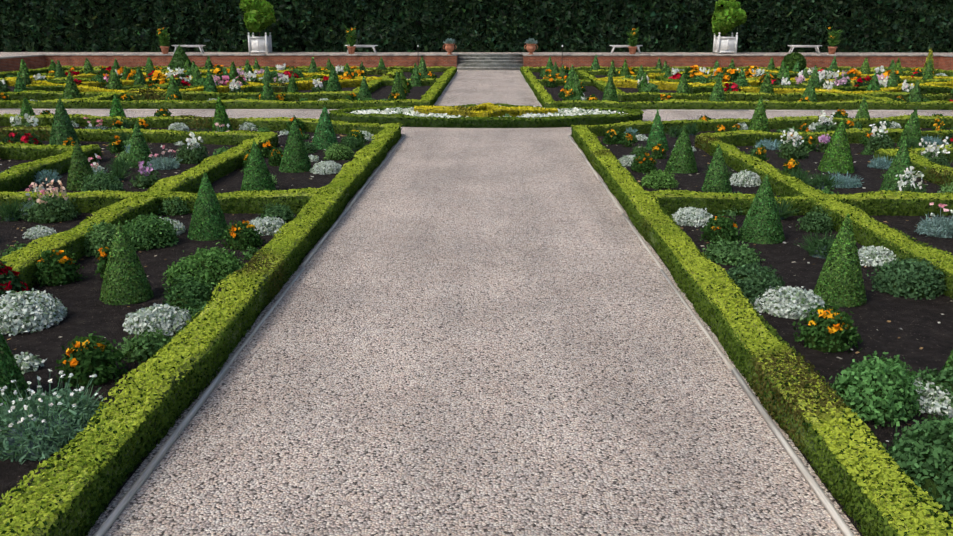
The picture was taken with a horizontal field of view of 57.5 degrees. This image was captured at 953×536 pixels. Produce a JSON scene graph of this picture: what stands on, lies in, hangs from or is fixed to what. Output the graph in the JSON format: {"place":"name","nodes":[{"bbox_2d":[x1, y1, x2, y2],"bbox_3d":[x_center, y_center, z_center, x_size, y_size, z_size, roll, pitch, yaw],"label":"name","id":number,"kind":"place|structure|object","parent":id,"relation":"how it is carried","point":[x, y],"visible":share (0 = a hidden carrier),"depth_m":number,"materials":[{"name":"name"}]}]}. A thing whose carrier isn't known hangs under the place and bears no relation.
{"place":"outdoors","nodes":[
{"label":"outdoors","id":0,"kind":"place"},
{"bbox_2d":[0,55,22,56],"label":"coping","id":1,"kind":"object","parent":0,"point":[9,55],"depth_m":49.87,"materials":[{"name":"grey stone"}]},
{"bbox_2d":[0,52,455,54],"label":"coping","id":2,"kind":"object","parent":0,"point":[19,53],"depth_m":53.17,"materials":[{"name":"grey stone"}]},
{"bbox_2d":[160,46,168,53],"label":"terracotta pot","id":3,"kind":"object","parent":2,"relation":"on","point":[164,49],"visible":0.96,"depth_m":52.34,"materials":[{"name":"orange ceramic"}]},
{"bbox_2d":[157,27,169,45],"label":"pot plant","id":4,"kind":"object","parent":3,"relation":"on","point":[163,35],"depth_m":52.24,"materials":[{"name":"green plant"}]},
{"bbox_2d":[171,45,205,53],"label":"garden bench","id":5,"kind":"object","parent":2,"relation":"on","point":[199,46],"visible":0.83,"depth_m":52.98,"materials":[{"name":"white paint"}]},
{"bbox_2d":[248,35,271,53],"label":"planter box","id":6,"kind":"object","parent":2,"relation":"on","point":[259,44],"visible":0.96,"depth_m":52.97,"materials":[{"name":"white paint"}]},
{"bbox_2d":[239,0,275,36],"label":"planter tree","id":7,"kind":"object","parent":6,"relation":"on","point":[259,15],"depth_m":52.52,"materials":[{"name":"green plant"}]},
{"bbox_2d":[347,46,355,53],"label":"terracotta pot","id":8,"kind":"object","parent":2,"relation":"on","point":[351,50],"visible":1,"depth_m":52.18,"materials":[{"name":"orange ceramic"}]},
{"bbox_2d":[344,25,356,46],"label":"pot plant","id":9,"kind":"object","parent":8,"relation":"on","point":[350,41],"depth_m":52.09,"materials":[{"name":"green plant"}]},
{"bbox_2d":[345,45,377,53],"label":"garden bench","id":10,"kind":"object","parent":2,"relation":"on","point":[373,46],"visible":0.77,"depth_m":52.82,"materials":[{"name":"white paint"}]},
{"bbox_2d":[0,70,952,535],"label":"gravel ground","id":11,"kind":"structure","parent":0,"point":[478,332],"depth_m":6.48,"materials":[{"name":"grey gravel"}]},
{"bbox_2d":[0,126,389,532],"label":"soil bed","id":12,"kind":"object","parent":11,"relation":"on","point":[89,312],"depth_m":9.14,"materials":[{"name":"brown soil"}]},
{"bbox_2d":[0,94,337,408],"bbox_3d":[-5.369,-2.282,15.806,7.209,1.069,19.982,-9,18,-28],"label":"topiary cones","id":13,"kind":"object","parent":12,"relation":"on","point":[102,298],"visible":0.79,"depth_m":13.74,"materials":[{"name":"green plant"}]},
{"bbox_2d":[0,125,359,458],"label":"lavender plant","id":14,"kind":"object","parent":12,"relation":"on","point":[12,442],"visible":0.1,"depth_m":5.55,"materials":[{"name":"green plant"}]},
{"bbox_2d":[0,111,362,386],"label":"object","id":15,"kind":"object","parent":12,"relation":"on","point":[97,361],"visible":0.12,"depth_m":9.21,"materials":[{"name":"green plant"}]},
{"bbox_2d":[0,106,369,463],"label":"bed plants","id":16,"kind":"object","parent":12,"relation":"on","point":[87,404],"visible":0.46,"depth_m":9.00,"materials":[{"name":"green plant"}]},
{"bbox_2d":[0,123,370,372],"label":"dusty miller","id":17,"kind":"object","parent":12,"relation":"on","point":[30,315],"visible":0.04,"depth_m":7.67,"materials":[{"name":"white plant"}]},
{"bbox_2d":[0,109,373,430],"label":"bed flowers","id":18,"kind":"object","parent":12,"relation":"on","point":[13,299],"visible":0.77,"depth_m":7.80,"materials":[{"name":"white plant"}]},
{"bbox_2d":[0,113,402,535],"bbox_3d":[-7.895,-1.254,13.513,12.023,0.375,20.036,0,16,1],"label":"box hedges","id":19,"kind":"object","parent":12,"relation":"on","point":[246,271],"visible":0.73,"depth_m":8.87,"materials":[{"name":"green plant"}]},
{"bbox_2d":[0,72,444,101],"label":"soil bed","id":20,"kind":"object","parent":11,"relation":"on","point":[384,92],"depth_m":35.08,"materials":[{"name":"brown soil"}]},
{"bbox_2d":[27,73,306,92],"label":"soil","id":21,"kind":"structure","parent":20,"relation":"on","point":[284,89],"depth_m":33.58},
{"bbox_2d":[7,71,378,92],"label":"flowers","id":22,"kind":"object","parent":20,"relation":"on","point":[259,76],"visible":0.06,"depth_m":35.58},
{"bbox_2d":[0,63,431,100],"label":"bed flowers","id":23,"kind":"object","parent":20,"relation":"on","point":[236,85],"visible":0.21,"depth_m":36.93,"materials":[{"name":"multicoloured plant"}]},
{"bbox_2d":[0,65,436,101],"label":"bed plants","id":24,"kind":"object","parent":20,"relation":"on","point":[97,77],"visible":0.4,"depth_m":35.55,"materials":[{"name":"green plant"}]},
{"bbox_2d":[14,45,427,100],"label":"topiary cones","id":25,"kind":"object","parent":20,"relation":"on","point":[233,76],"visible":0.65,"depth_m":34.81,"materials":[{"name":"green plant"}]},
{"bbox_2d":[0,65,456,108],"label":"box hedges","id":26,"kind":"object","parent":20,"relation":"on","point":[435,90],"visible":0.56,"depth_m":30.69,"materials":[{"name":"green plant"}]},
{"bbox_2d":[0,56,952,71],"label":"brick retaining wall","id":27,"kind":"structure","parent":11,"relation":"on","point":[39,62],"depth_m":50.54,"materials":[{"name":"red brick"}]},
{"bbox_2d":[0,54,952,58],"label":"wall coping stones","id":28,"kind":"object","parent":27,"relation":"on","point":[398,55],"depth_m":50.65,"materials":[{"name":"grey stone"}]},
{"bbox_2d":[443,44,456,54],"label":"terracotta urn","id":29,"kind":"object","parent":28,"relation":"on","point":[449,48],"visible":0.98,"depth_m":50.45,"materials":[{"name":"orange ceramic"}]},
{"bbox_2d":[443,38,454,43],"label":"urn plant","id":30,"kind":"object","parent":29,"relation":"in","point":[450,41],"visible":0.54,"depth_m":50.41,"materials":[{"name":"green plant"}]},
{"bbox_2d":[524,44,537,54],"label":"terracotta urn","id":31,"kind":"object","parent":28,"relation":"on","point":[530,48],"visible":0.94,"depth_m":50.38,"materials":[{"name":"orange ceramic"}]},
{"bbox_2d":[525,38,536,43],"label":"urn plant","id":32,"kind":"object","parent":31,"relation":"in","point":[531,41],"visible":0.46,"depth_m":50.29,"materials":[{"name":"green plant"}]},
{"bbox_2d":[0,72,952,535],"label":"timber edging","id":33,"kind":"object","parent":11,"relation":"on","point":[206,394],"visible":0.62,"depth_m":6.33,"materials":[{"name":"grey wood"}]},
{"bbox_2d":[457,53,523,69],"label":"stone steps","id":34,"kind":"structure","parent":11,"relation":"on","point":[487,61],"depth_m":51.09,"materials":[{"name":"grey stone"}]},
{"bbox_2d":[532,72,948,101],"bbox_3d":[13.370,-7.900,37.680,22.100,0.001,22.230,0,16,1],"label":"soil bed","id":35,"kind":"object","parent":11,"relation":"on","point":[556,91],"depth_m":34.56,"materials":[{"name":"brown soil"}]},
{"bbox_2d":[520,66,952,109],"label":"box hedges","id":36,"kind":"object","parent":35,"relation":"on","point":[543,94],"visible":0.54,"depth_m":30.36,"materials":[{"name":"green plant"}]},
{"bbox_2d":[543,65,946,101],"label":"bed flowers","id":37,"kind":"object","parent":35,"relation":"on","point":[883,77],"visible":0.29,"depth_m":36.88,"materials":[{"name":"white plant"}]},
{"bbox_2d":[539,52,952,101],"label":"bed plants","id":38,"kind":"object","parent":35,"relation":"on","point":[800,57],"visible":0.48,"depth_m":36.06,"materials":[{"name":"green plant"}]},
{"bbox_2d":[544,48,952,102],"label":"topiary cones","id":39,"kind":"object","parent":35,"relation":"on","point":[915,89],"visible":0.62,"depth_m":33.69,"materials":[{"name":"green plant"}]},
{"bbox_2d":[604,70,952,93],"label":"flowers","id":40,"kind":"object","parent":35,"relation":"on","point":[670,84],"visible":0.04,"depth_m":35.53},
{"bbox_2d":[657,73,950,93],"bbox_3d":[13.393,-8.080,37.803,10.314,0.304,9.561,0,16,1],"label":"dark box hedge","id":41,"kind":"object","parent":35,"relation":"on","point":[691,89],"visible":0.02,"depth_m":33.22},
{"bbox_2d":[573,128,952,535],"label":"soil bed","id":42,"kind":"object","parent":11,"relation":"on","point":[917,320],"depth_m":8.61,"materials":[{"name":"brown soil"}]},
{"bbox_2d":[571,114,952,535],"bbox_3d":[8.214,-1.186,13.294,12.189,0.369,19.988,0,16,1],"label":"box hedges","id":43,"kind":"object","parent":42,"relation":"on","point":[839,208],"visible":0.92,"depth_m":8.70,"materials":[{"name":"green plant"}]},
{"bbox_2d":[600,95,952,527],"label":"bed plants","id":44,"kind":"object","parent":42,"relation":"on","point":[935,429],"visible":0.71,"depth_m":8.58,"materials":[{"name":"green plant"}]},
{"bbox_2d":[607,100,952,417],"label":"bed flowers","id":45,"kind":"object","parent":42,"relation":"on","point":[868,256],"visible":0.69,"depth_m":9.72,"materials":[{"name":"white plant"}]},
{"bbox_2d":[624,125,952,414],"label":"alyssum","id":46,"kind":"object","parent":42,"relation":"on","point":[793,316],"visible":0.02,"depth_m":8.14,"materials":[{"name":"white plant"}]},
{"bbox_2d":[646,96,952,377],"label":"cone topiaries","id":47,"kind":"object","parent":42,"relation":"on","point":[840,233],"visible":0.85,"depth_m":13.74,"materials":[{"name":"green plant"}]},
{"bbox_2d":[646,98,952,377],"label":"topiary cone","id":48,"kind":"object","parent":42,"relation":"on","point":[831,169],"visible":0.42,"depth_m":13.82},
{"bbox_2d":[672,132,952,258],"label":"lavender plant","id":49,"kind":"object","parent":42,"relation":"on","point":[814,255],"visible":0.17,"depth_m":11.08,"materials":[{"name":"plant"}]},
{"label":"oval soil bed","id":50,"kind":"object","parent":11,"relation":"on","visible":0},
{"bbox_2d":[328,102,643,127],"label":"oval box hedges","id":51,"kind":"object","parent":50,"relation":"on","point":[632,112],"visible":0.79,"depth_m":23.13,"materials":[{"name":"green plant"}]},
{"bbox_2d":[414,105,557,116],"bbox_3d":[0.258,-4.324,24.333,3.456,0.371,2.372,-10,18,-31],"label":"box hedge","id":52,"kind":"object","parent":50,"relation":"on","point":[463,114],"visible":0.17,"depth_m":23.99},
{"bbox_2d":[351,105,627,117],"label":"white flowers","id":53,"kind":"object","parent":50,"relation":"on","point":[561,112],"visible":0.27,"depth_m":24.21,"materials":[{"name":"white plant"}]},
{"bbox_2d":[455,52,524,53],"bbox_3d":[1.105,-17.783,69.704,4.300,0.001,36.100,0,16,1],"label":"step","id":54,"kind":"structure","parent":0,"point":[493,52],"depth_m":55.01,"materials":[{"name":"grey stone"}]},
{"bbox_2d":[0,0,952,52],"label":"tall yew hedge","id":55,"kind":"object","parent":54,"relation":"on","point":[918,26],"depth_m":55.03,"materials":[{"name":"green plant"}]},
{"bbox_2d":[524,52,952,54],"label":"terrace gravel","id":56,"kind":"structure","parent":0,"point":[747,53],"depth_m":53.17,"materials":[{"name":"beige gravel"}]},
{"bbox_2d":[609,45,642,53],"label":"garden bench","id":57,"kind":"object","parent":56,"relation":"on","point":[637,46],"visible":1,"depth_m":52.59,"materials":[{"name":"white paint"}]},
{"bbox_2d":[628,46,636,53],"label":"terracotta pot","id":58,"kind":"object","parent":56,"relation":"on","point":[632,50],"visible":0.94,"depth_m":51.95,"materials":[{"name":"orange ceramic"}]},
{"bbox_2d":[627,27,638,46],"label":"pot plant","id":59,"kind":"object","parent":58,"relation":"on","point":[632,39],"depth_m":51.80,"materials":[{"name":"green plant"}]},
{"bbox_2d":[713,35,737,53],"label":"planter box","id":60,"kind":"object","parent":56,"relation":"on","point":[724,44],"visible":0.96,"depth_m":52.55,"materials":[{"name":"white paint"}]},
{"bbox_2d":[711,0,746,36],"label":"planter tree","id":61,"kind":"object","parent":60,"relation":"on","point":[728,16],"depth_m":52.19,"materials":[{"name":"green plant"}]},
{"bbox_2d":[787,45,821,53],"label":"garden bench","id":62,"kind":"object","parent":56,"relation":"on","point":[815,46],"visible":0.96,"depth_m":52.44,"materials":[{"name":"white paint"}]},
{"bbox_2d":[828,46,836,53],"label":"terracotta pot","id":63,"kind":"object","parent":56,"relation":"on","point":[831,50],"visible":0.96,"depth_m":51.78,"materials":[{"name":"orange ceramic"}]},
{"bbox_2d":[825,26,841,46],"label":"pot plant","id":64,"kind":"object","parent":63,"relation":"on","point":[832,41],"depth_m":51.66,"materials":[{"name":"green plant"}]}
]}

